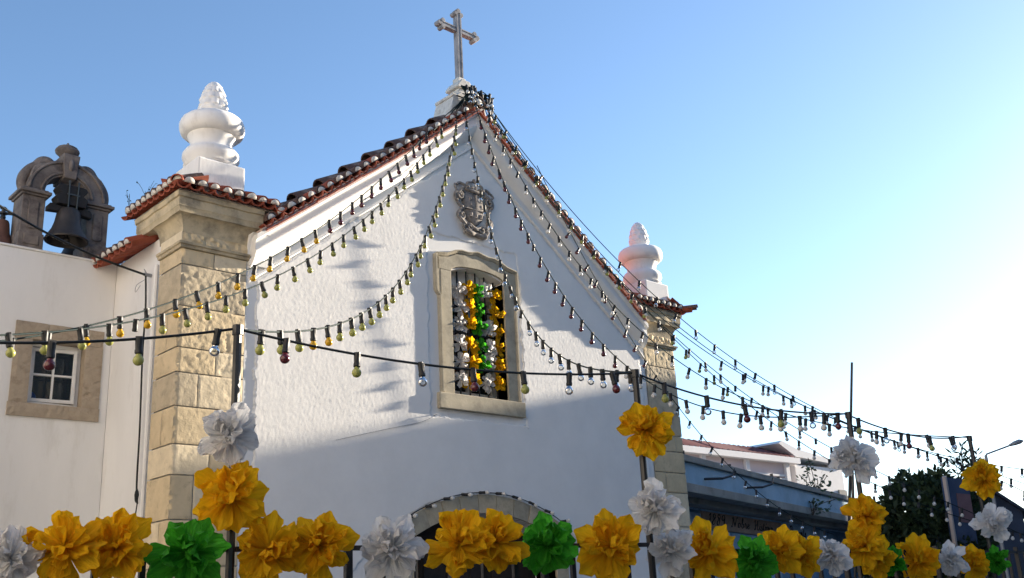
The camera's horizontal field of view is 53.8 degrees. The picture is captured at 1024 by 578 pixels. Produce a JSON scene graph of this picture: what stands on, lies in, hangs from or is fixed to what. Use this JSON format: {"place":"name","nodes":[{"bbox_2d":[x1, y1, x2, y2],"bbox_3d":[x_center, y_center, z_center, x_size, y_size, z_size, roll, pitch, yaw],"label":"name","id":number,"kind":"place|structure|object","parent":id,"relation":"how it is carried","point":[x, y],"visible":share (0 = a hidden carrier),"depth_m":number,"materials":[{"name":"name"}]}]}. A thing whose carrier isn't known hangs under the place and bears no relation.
{"place":"outdoors","nodes":[
{"label":"outdoors","id":0,"kind":"place"},
{"bbox_2d":[0,0,1023,511],"label":"sky","id":1,"kind":"structure","parent":0,"point":[831,185],"materials":[{"name":"blue"}]},
{"bbox_2d":[682,438,800,480],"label":"pink house","id":2,"kind":"structure","parent":0,"point":[762,461],"depth_m":30.74,"materials":[{"name":"paint"}]},
{"bbox_2d":[750,441,847,495],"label":"grey house","id":3,"kind":"structure","parent":0,"point":[820,466],"depth_m":33.15,"materials":[{"name":"paint"}]},
{"label":"ground","id":4,"kind":"structure","parent":0,"visible":0},
{"bbox_2d":[0,242,116,577],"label":"white house","id":5,"kind":"structure","parent":4,"relation":"on","point":[52,434],"depth_m":10.02,"materials":[{"name":"paint"}]},
{"bbox_2d":[0,207,12,243],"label":"bell","id":6,"kind":"object","parent":5,"relation":"on","point":[5,237],"visible":0.7,"depth_m":10.28,"materials":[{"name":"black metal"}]},
{"bbox_2d":[5,320,104,421],"bbox_3d":[-4.619,0.857,10.144,0.880,0.943,0.291,13,-24,-41],"label":"window","id":7,"kind":"structure","parent":5,"relation":"in","point":[70,391],"depth_m":10.15,"materials":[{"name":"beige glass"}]},
{"bbox_2d":[8,143,114,258],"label":"bell gable","id":8,"kind":"structure","parent":5,"relation":"on","point":[29,196],"depth_m":10.64,"materials":[{"name":"stone"}]},
{"bbox_2d":[43,180,91,248],"bbox_3d":[-4.624,-0.781,10.520,0.450,0.674,0.432,13,-24,-41],"label":"bell","id":9,"kind":"object","parent":8,"relation":"hanging from","point":[67,205],"visible":0.95,"depth_m":10.46,"materials":[{"name":"brown metal"}]},
{"bbox_2d":[61,248,74,255],"bbox_3d":[-4.795,-0.526,11.041,0.265,0.480,0.265,13,-24,-41],"label":"floodlight","id":10,"kind":"object","parent":5,"relation":"on","point":[67,251],"visible":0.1,"depth_m":10.88,"materials":[{"name":"brown metal"}]},
{"bbox_2d":[91,8,697,577],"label":"chapel","id":11,"kind":"structure","parent":4,"relation":"on","point":[371,444],"depth_m":10.93,"materials":[{"name":"white paint"}]},
{"bbox_2d":[0,205,151,512],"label":"power cable","id":12,"kind":"object","parent":11,"relation":"attached to","point":[136,494],"visible":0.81,"depth_m":9.48,"materials":[{"name":"black rubber"}]},
{"bbox_2d":[0,96,464,357],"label":"light string","id":13,"kind":"object","parent":11,"relation":"attached to","point":[10,352],"visible":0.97,"depth_m":6.94,"materials":[{"name":"black plastic"}]},
{"bbox_2d":[0,95,464,349],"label":"light string","id":14,"kind":"object","parent":11,"relation":"attached to","point":[147,323],"visible":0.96,"depth_m":7.52,"materials":[{"name":"black"}]},
{"bbox_2d":[245,97,464,354],"bbox_3d":[-0.951,-1.117,8.721,0.091,5.027,7.086,-5,-18,6],"label":"light string","id":15,"kind":"object","parent":11,"relation":"attached to","point":[259,349],"visible":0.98,"depth_m":7.10,"materials":[{"name":"black"}]},
{"bbox_2d":[451,282,467,298],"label":"paper flower","id":16,"kind":"object","parent":11,"relation":"attached to","point":[458,290],"visible":0.95,"depth_m":11.95,"materials":[{"name":"white paper"}]},
{"bbox_2d":[453,334,466,351],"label":"paper flower","id":17,"kind":"object","parent":11,"relation":"attached to","point":[459,338],"visible":0.98,"depth_m":11.76,"materials":[{"name":"white paper"}]},
{"bbox_2d":[452,316,467,332],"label":"paper flower","id":18,"kind":"object","parent":11,"relation":"attached to","point":[460,321],"visible":0.98,"depth_m":11.83,"materials":[{"name":"white paper"}]},
{"bbox_2d":[454,370,468,387],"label":"paper flower","id":19,"kind":"object","parent":11,"relation":"attached to","point":[463,376],"visible":0.94,"depth_m":11.61,"materials":[{"name":"white paper"}]},
{"bbox_2d":[454,298,469,316],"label":"paper flower","id":20,"kind":"object","parent":11,"relation":"attached to","point":[459,303],"visible":1,"depth_m":11.91,"materials":[{"name":"white paper"}]},
{"bbox_2d":[454,352,469,367],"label":"paper flower","id":21,"kind":"object","parent":11,"relation":"attached to","point":[460,359],"visible":0.91,"depth_m":11.70,"materials":[{"name":"white paper"}]},
{"bbox_2d":[461,280,476,298],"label":"paper flower","id":22,"kind":"object","parent":11,"relation":"attached to","point":[470,287],"visible":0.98,"depth_m":12.08,"materials":[{"name":"yellow paper"}]},
{"bbox_2d":[444,84,494,116],"bbox_3d":[-0.520,-2.325,12.736,0.720,0.481,0.211,13,-24,-41],"label":"cable coil","id":23,"kind":"object","parent":11,"relation":"attached to","point":[471,91],"visible":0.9,"depth_m":12.73,"materials":[{"name":"black"}]},
{"bbox_2d":[463,313,476,329],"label":"paper flower","id":24,"kind":"object","parent":11,"relation":"attached to","point":[471,322],"visible":1,"depth_m":11.94,"materials":[{"name":"yellow paper"}]},
{"bbox_2d":[462,298,477,314],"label":"paper flower","id":25,"kind":"object","parent":11,"relation":"attached to","point":[471,306],"visible":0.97,"depth_m":12.02,"materials":[{"name":"yellow paper"}]},
{"bbox_2d":[463,336,479,354],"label":"paper flower","id":26,"kind":"object","parent":11,"relation":"attached to","point":[474,347],"visible":0.97,"depth_m":11.87,"materials":[{"name":"yellow paper"}]},
{"bbox_2d":[462,353,481,368],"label":"paper flower","id":27,"kind":"object","parent":11,"relation":"attached to","point":[474,358],"visible":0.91,"depth_m":11.80,"materials":[{"name":"yellow paper"}]},
{"bbox_2d":[462,373,482,390],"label":"paper flower","id":28,"kind":"object","parent":11,"relation":"attached to","point":[479,382],"visible":0.39,"depth_m":11.74,"materials":[{"name":"yellow paper"}]},
{"bbox_2d":[469,301,484,316],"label":"paper flower","id":29,"kind":"object","parent":11,"relation":"attached to","point":[480,311],"visible":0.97,"depth_m":12.10,"materials":[{"name":"green paper"}]},
{"bbox_2d":[473,283,483,302],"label":"paper flower","id":30,"kind":"object","parent":11,"relation":"attached to","point":[477,294],"visible":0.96,"depth_m":12.14,"materials":[{"name":"green paper"}]},
{"bbox_2d":[433,250,525,418],"bbox_3d":[-0.500,0.539,12.064,1.342,1.977,0.415,13,-24,-41],"label":"window","id":31,"kind":"structure","parent":11,"relation":"in","point":[450,397],"depth_m":12.00,"materials":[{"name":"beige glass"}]},
{"bbox_2d":[472,317,488,336],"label":"paper flower","id":32,"kind":"object","parent":11,"relation":"attached to","point":[478,330],"visible":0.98,"depth_m":12.01,"materials":[{"name":"green paper"}]},
{"bbox_2d":[473,338,488,353],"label":"paper flower","id":33,"kind":"object","parent":11,"relation":"attached to","point":[482,343],"visible":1,"depth_m":11.97,"materials":[{"name":"green paper"}]},
{"bbox_2d":[474,355,491,372],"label":"paper flower","id":34,"kind":"object","parent":11,"relation":"attached to","point":[483,365],"visible":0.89,"depth_m":11.90,"materials":[{"name":"green paper"}]},
{"bbox_2d":[478,282,492,297],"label":"paper flower","id":35,"kind":"object","parent":11,"relation":"attached to","point":[486,289],"visible":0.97,"depth_m":12.25,"materials":[{"name":"white paper"}]},
{"bbox_2d":[480,373,494,393],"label":"paper flower","id":36,"kind":"object","parent":11,"relation":"attached to","point":[488,380],"visible":1,"depth_m":11.89,"materials":[{"name":"white paper"}]},
{"bbox_2d":[481,320,496,336],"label":"paper flower","id":37,"kind":"object","parent":11,"relation":"attached to","point":[490,329],"visible":0.96,"depth_m":12.13,"materials":[{"name":"white paper"}]},
{"bbox_2d":[481,339,497,357],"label":"paper flower","id":38,"kind":"object","parent":11,"relation":"attached to","point":[491,345],"visible":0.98,"depth_m":12.05,"materials":[{"name":"white paper"}]},
{"bbox_2d":[483,354,496,369],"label":"paper flower","id":39,"kind":"object","parent":11,"relation":"attached to","point":[492,358],"visible":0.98,"depth_m":11.99,"materials":[{"name":"white paper"}]},
{"bbox_2d":[412,494,568,577],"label":"doorway","id":40,"kind":"structure","parent":11,"relation":"in","point":[426,524],"depth_m":11.28,"materials":[{"name":"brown wood"}]},
{"bbox_2d":[411,490,570,522],"bbox_3d":[-0.229,2.445,11.267,2.505,0.377,0.121,13,-24,-41],"label":"light string","id":41,"kind":"object","parent":11,"relation":"attached to","point":[415,515],"visible":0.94,"depth_m":11.24,"materials":[{"name":"black"}]},
{"bbox_2d":[487,289,501,303],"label":"paper flower","id":42,"kind":"object","parent":11,"relation":"attached to","point":[496,293],"visible":0.98,"depth_m":12.34,"materials":[{"name":"yellow paper"}]},
{"bbox_2d":[488,322,503,340],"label":"paper flower","id":43,"kind":"object","parent":11,"relation":"attached to","point":[499,331],"visible":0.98,"depth_m":12.23,"materials":[{"name":"yellow paper"}]},
{"bbox_2d":[488,304,505,323],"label":"paper flower","id":44,"kind":"object","parent":11,"relation":"attached to","point":[494,311],"visible":1,"depth_m":12.27,"materials":[{"name":"yellow paper"}]},
{"bbox_2d":[493,375,505,390],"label":"paper flower","id":45,"kind":"object","parent":11,"relation":"attached to","point":[500,384],"visible":1,"depth_m":12.00,"materials":[{"name":"yellow paper"}]},
{"bbox_2d":[493,356,505,374],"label":"paper flower","id":46,"kind":"object","parent":11,"relation":"attached to","point":[499,363],"visible":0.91,"depth_m":12.09,"materials":[{"name":"yellow paper"}]},
{"bbox_2d":[495,338,504,357],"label":"paper flower","id":47,"kind":"object","parent":11,"relation":"attached to","point":[498,347],"visible":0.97,"depth_m":12.17,"materials":[{"name":"yellow paper"}]},
{"bbox_2d":[464,100,632,391],"bbox_3d":[0.034,-0.944,9.348,0.096,5.072,5.810,1,-18,-11],"label":"light string","id":48,"kind":"object","parent":11,"relation":"attached to","point":[569,361],"visible":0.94,"depth_m":8.44,"materials":[{"name":"black"}]},
{"bbox_2d":[475,102,834,431],"bbox_3d":[0.985,-0.716,10.234,0.079,5.066,4.866,10,-22,-35],"label":"light string","id":49,"kind":"object","parent":11,"relation":"attached to","point":[723,412],"visible":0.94,"depth_m":9.84,"materials":[{"name":"black plastic"}]},
{"bbox_2d":[537,166,833,538],"bbox_3d":[2.550,1.066,13.994,5.530,4.671,0.086,12,-23,-38],"label":"light string","id":50,"kind":"object","parent":11,"relation":"attached to","point":[678,407],"visible":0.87,"depth_m":13.50,"materials":[{"name":"black plastic"}]},
{"bbox_2d":[481,102,965,448],"bbox_3d":[1.817,-0.516,10.993,5.016,5.073,0.192,-12,-20,27],"label":"light string","id":51,"kind":"object","parent":11,"relation":"attached to","point":[805,428],"visible":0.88,"depth_m":10.81,"materials":[{"name":"black plastic"}]},
{"bbox_2d":[487,109,1023,541],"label":"light string","id":52,"kind":"object","parent":11,"relation":"hanging from","point":[736,388],"visible":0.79,"depth_m":12.71,"materials":[{"name":"black"}]},
{"bbox_2d":[489,106,1023,477],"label":"light string","id":53,"kind":"object","parent":11,"relation":"attached to","point":[774,385],"visible":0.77,"depth_m":12.43,"materials":[{"name":"black"}]},
{"bbox_2d":[489,110,1023,487],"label":"light string","id":54,"kind":"object","parent":11,"relation":"attached to","point":[882,440],"visible":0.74,"depth_m":12.58,"materials":[{"name":"black"}]},
{"bbox_2d":[491,108,1022,539],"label":"light string","id":55,"kind":"object","parent":11,"relation":"hanging from","point":[757,412],"visible":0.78,"depth_m":12.67,"materials":[{"name":"black plastic"}]},
{"bbox_2d":[491,116,1023,500],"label":"light string","id":56,"kind":"object","parent":11,"relation":"attached to","point":[871,433],"visible":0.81,"depth_m":12.35,"materials":[{"name":"black"}]},
{"bbox_2d":[40,324,1023,577],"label":"iron fence","id":57,"kind":"object","parent":4,"relation":"on","point":[237,332],"visible":0.19,"depth_m":5.44,"materials":[{"name":"black metal"}]},
{"bbox_2d":[0,524,46,577],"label":"paper flower","id":58,"kind":"object","parent":57,"relation":"attached to","point":[19,557],"visible":0.99,"depth_m":3.64,"materials":[{"name":"white paper"}]},
{"bbox_2d":[21,510,107,577],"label":"paper flower","id":59,"kind":"object","parent":57,"relation":"attached to","point":[66,537],"visible":0.97,"depth_m":3.74,"materials":[{"name":"yellow paper"}]},
{"bbox_2d":[0,328,232,370],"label":"light string","id":60,"kind":"object","parent":57,"relation":"attached to","point":[49,364],"visible":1,"depth_m":4.30,"materials":[{"name":"black"}]},
{"bbox_2d":[91,508,152,577],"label":"paper flower","id":61,"kind":"object","parent":57,"relation":"attached to","point":[125,549],"visible":0.84,"depth_m":3.88,"materials":[{"name":"yellow paper"}]},
{"bbox_2d":[143,517,230,577],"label":"paper flower","id":62,"kind":"object","parent":57,"relation":"attached to","point":[196,549],"visible":0.99,"depth_m":4.06,"materials":[{"name":"green paper"}]},
{"bbox_2d":[197,401,258,467],"bbox_3d":[-1.241,0.635,4.372,0.260,0.291,0.250,-2,-22,-2],"label":"paper flower","id":63,"kind":"object","parent":57,"relation":"attached to","point":[231,438],"visible":1,"depth_m":4.35,"materials":[{"name":"white paper"}]},
{"bbox_2d":[192,460,268,533],"bbox_3d":[-1.214,0.872,4.281,0.316,0.328,0.268,-3,-33,-1],"label":"paper flower","id":64,"kind":"object","parent":57,"relation":"attached to","point":[232,498],"visible":0.99,"depth_m":4.27,"materials":[{"name":"yellow paper"}]},
{"bbox_2d":[236,510,307,577],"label":"paper flower","id":65,"kind":"object","parent":57,"relation":"attached to","point":[270,546],"visible":1,"depth_m":4.29,"materials":[{"name":"yellow paper"}]},
{"bbox_2d":[294,511,359,577],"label":"paper flower","id":66,"kind":"object","parent":57,"relation":"attached to","point":[328,537],"visible":0.95,"depth_m":4.42,"materials":[{"name":"yellow paper"}]},
{"bbox_2d":[360,513,429,577],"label":"paper flower","id":67,"kind":"object","parent":57,"relation":"attached to","point":[390,548],"visible":1,"depth_m":4.57,"materials":[{"name":"white paper"}]},
{"bbox_2d":[243,329,631,394],"bbox_3d":[-0.261,0.425,5.225,2.381,0.204,0.057,9,-21,-33],"label":"light string","id":68,"kind":"object","parent":57,"relation":"attached to","point":[356,370],"visible":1,"depth_m":5.13,"materials":[{"name":"black plastic"}]},
{"bbox_2d":[424,509,495,577],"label":"paper flower","id":69,"kind":"object","parent":57,"relation":"attached to","point":[458,548],"visible":0.98,"depth_m":4.79,"materials":[{"name":"yellow paper"}]},
{"bbox_2d":[474,508,529,573],"bbox_3d":[-0.078,1.224,4.926,0.355,0.317,0.248,3,-46,-17],"label":"paper flower","id":70,"kind":"object","parent":57,"relation":"attached to","point":[502,528],"visible":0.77,"depth_m":4.91,"materials":[{"name":"yellow paper"}]},
{"bbox_2d":[522,511,578,575],"bbox_3d":[0.183,1.279,5.100,0.272,0.326,0.291,1,-18,-12],"label":"paper flower","id":71,"kind":"object","parent":57,"relation":"attached to","point":[548,541],"visible":0.97,"depth_m":5.06,"materials":[{"name":"green paper"}]},
{"bbox_2d":[573,508,641,577],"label":"paper flower","id":72,"kind":"object","parent":57,"relation":"attached to","point":[608,541],"visible":1,"depth_m":5.29,"materials":[{"name":"yellow paper"}]},
{"bbox_2d":[616,402,674,460],"bbox_3d":[0.756,0.781,5.690,0.338,0.332,0.238,-4,-29,3],"label":"paper flower","id":73,"kind":"object","parent":57,"relation":"attached to","point":[649,428],"visible":1,"depth_m":5.70,"materials":[{"name":"yellow paper"}]},
{"bbox_2d":[628,477,685,535],"bbox_3d":[0.797,1.201,5.577,0.313,0.326,0.276,-4,-22,4],"label":"paper flower","id":74,"kind":"object","parent":57,"relation":"attached to","point":[654,509],"visible":1,"depth_m":5.54,"materials":[{"name":"white paper"}]},
{"bbox_2d":[645,529,697,577],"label":"paper flower","id":75,"kind":"object","parent":57,"relation":"attached to","point":[673,552],"visible":0.99,"depth_m":5.54,"materials":[{"name":"white paper"}]},
{"bbox_2d":[688,516,738,577],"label":"paper flower","id":76,"kind":"object","parent":57,"relation":"attached to","point":[717,555],"visible":0.94,"depth_m":5.79,"materials":[{"name":"yellow paper"}]},
{"bbox_2d":[640,374,846,429],"bbox_3d":[1.635,0.808,6.750,2.578,0.204,0.065,14,-24,-43],"label":"light string","id":77,"kind":"object","parent":57,"relation":"attached to","point":[747,418],"visible":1,"depth_m":6.63,"materials":[{"name":"black plastic"}]},
{"bbox_2d":[735,534,778,577],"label":"paper flower","id":78,"kind":"object","parent":57,"relation":"attached to","point":[757,557],"visible":0.95,"depth_m":6.11,"materials":[{"name":"green paper"}]},
{"bbox_2d":[757,524,805,573],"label":"paper flower","id":79,"kind":"object","parent":57,"relation":"attached to","point":[782,542],"visible":0.84,"depth_m":6.31,"materials":[{"name":"yellow paper"}]},
{"bbox_2d":[790,532,822,577],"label":"paper flower","id":80,"kind":"object","parent":57,"relation":"attached to","point":[810,557],"visible":0.42,"depth_m":6.49,"materials":[{"name":"yellow paper"}]},
{"bbox_2d":[817,539,853,576],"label":"paper flower","id":81,"kind":"object","parent":57,"relation":"attached to","point":[835,559],"visible":0.89,"depth_m":6.71,"materials":[{"name":"white paper"}]},
{"bbox_2d":[829,434,879,484],"bbox_3d":[2.511,1.253,7.423,0.334,0.373,0.341,-4,-18,2],"label":"paper flower","id":82,"kind":"object","parent":57,"relation":"attached to","point":[848,455],"visible":1,"depth_m":7.39,"materials":[{"name":"white paper"}]},
{"bbox_2d":[842,525,885,569],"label":"paper flower","id":83,"kind":"object","parent":57,"relation":"attached to","point":[866,547],"visible":0.94,"depth_m":7.09,"materials":[{"name":"yellow paper"}]},
{"bbox_2d":[840,493,888,536],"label":"paper flower","id":84,"kind":"object","parent":57,"relation":"attached to","point":[862,509],"visible":0.93,"depth_m":7.30,"materials":[{"name":"yellow paper"}]},
{"bbox_2d":[862,534,897,577],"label":"paper flower","id":85,"kind":"object","parent":57,"relation":"attached to","point":[881,569],"visible":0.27,"depth_m":7.21,"materials":[{"name":"yellow paper"}]},
{"bbox_2d":[887,545,907,575],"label":"paper flower","id":86,"kind":"object","parent":57,"relation":"attached to","point":[900,564],"visible":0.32,"depth_m":7.38,"materials":[{"name":"green paper"}]},
{"bbox_2d":[852,416,968,450],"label":"light string","id":87,"kind":"object","parent":57,"relation":"attached to","point":[885,432],"visible":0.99,"depth_m":8.28,"materials":[{"name":"black plastic"}]},
{"bbox_2d":[895,532,940,577],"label":"paper flower","id":88,"kind":"object","parent":57,"relation":"attached to","point":[921,559],"visible":0.91,"depth_m":7.66,"materials":[{"name":"yellow paper"}]},
{"bbox_2d":[939,539,970,576],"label":"paper flower","id":89,"kind":"object","parent":57,"relation":"attached to","point":[952,562],"visible":0.95,"depth_m":8.03,"materials":[{"name":"white paper"}]},
{"bbox_2d":[960,543,989,577],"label":"paper flower","id":90,"kind":"object","parent":57,"relation":"attached to","point":[976,560],"visible":0.8,"depth_m":8.32,"materials":[{"name":"yellow paper"}]},
{"bbox_2d":[959,458,1001,499],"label":"paper flower","id":91,"kind":"object","parent":57,"relation":"attached to","point":[981,476],"visible":1,"depth_m":8.95,"materials":[{"name":"yellow paper"}]},
{"bbox_2d":[968,502,1012,542],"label":"paper flower","id":92,"kind":"object","parent":57,"relation":"attached to","point":[990,520],"visible":1,"depth_m":8.81,"materials":[{"name":"white paper"}]},
{"bbox_2d":[985,545,1011,575],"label":"paper flower","id":93,"kind":"object","parent":57,"relation":"attached to","point":[998,563],"visible":0.94,"depth_m":8.66,"materials":[{"name":"green paper"}]},
{"bbox_2d":[684,454,863,577],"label":"mural building","id":94,"kind":"structure","parent":4,"relation":"on","point":[718,495],"depth_m":19.64,"materials":[{"name":"paint"}]},
{"bbox_2d":[796,457,833,494],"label":"creeper","id":95,"kind":"object","parent":94,"relation":"attached to","point":[814,479],"visible":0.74,"depth_m":22.31,"materials":[{"name":"green plant"}]},
{"bbox_2d":[807,495,840,515],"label":"creeper","id":96,"kind":"object","parent":94,"relation":"attached to","point":[816,505],"visible":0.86,"depth_m":21.57,"materials":[{"name":"green plant"}]},
{"bbox_2d":[847,362,852,530],"bbox_3d":[3.955,2.398,11.822,0.044,3.007,0.701,7,-20,-28],"label":"aerial mast","id":97,"kind":"object","parent":4,"relation":"on","point":[851,402],"visible":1,"depth_m":11.93,"materials":[{"name":"black metal"}]},
{"bbox_2d":[851,474,856,577],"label":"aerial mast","id":98,"kind":"object","parent":4,"relation":"on","point":[853,496],"depth_m":12.07,"materials":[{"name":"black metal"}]},
{"bbox_2d":[857,460,1000,577],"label":"evergreen tree","id":99,"kind":"object","parent":4,"relation":"on","point":[899,525],"visible":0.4,"depth_m":15.48,"materials":[{"name":"green plant"}]},
{"bbox_2d":[941,476,977,577],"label":"sign panel","id":100,"kind":"object","parent":4,"relation":"on","point":[954,493],"visible":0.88,"depth_m":15.09,"materials":[{"name":"blue metal"}]},
{"bbox_2d":[940,440,992,575],"bbox_3d":[7.263,3.561,15.983,0.884,2.384,0.840,-6,-18,10],"label":"oleander bush","id":101,"kind":"object","parent":4,"relation":"on","point":[974,493],"visible":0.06,"depth_m":16.13,"materials":[{"name":"green plant"}]},
{"bbox_2d":[927,492,1023,577],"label":"dark house","id":102,"kind":"structure","parent":4,"relation":"on","point":[1017,512],"depth_m":21.76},
{"bbox_2d":[984,439,1023,577],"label":"street lamp","id":103,"kind":"object","parent":4,"relation":"on","point":[1016,442],"visible":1,"depth_m":13.98,"materials":[{"name":"grey metal"}]}
]}

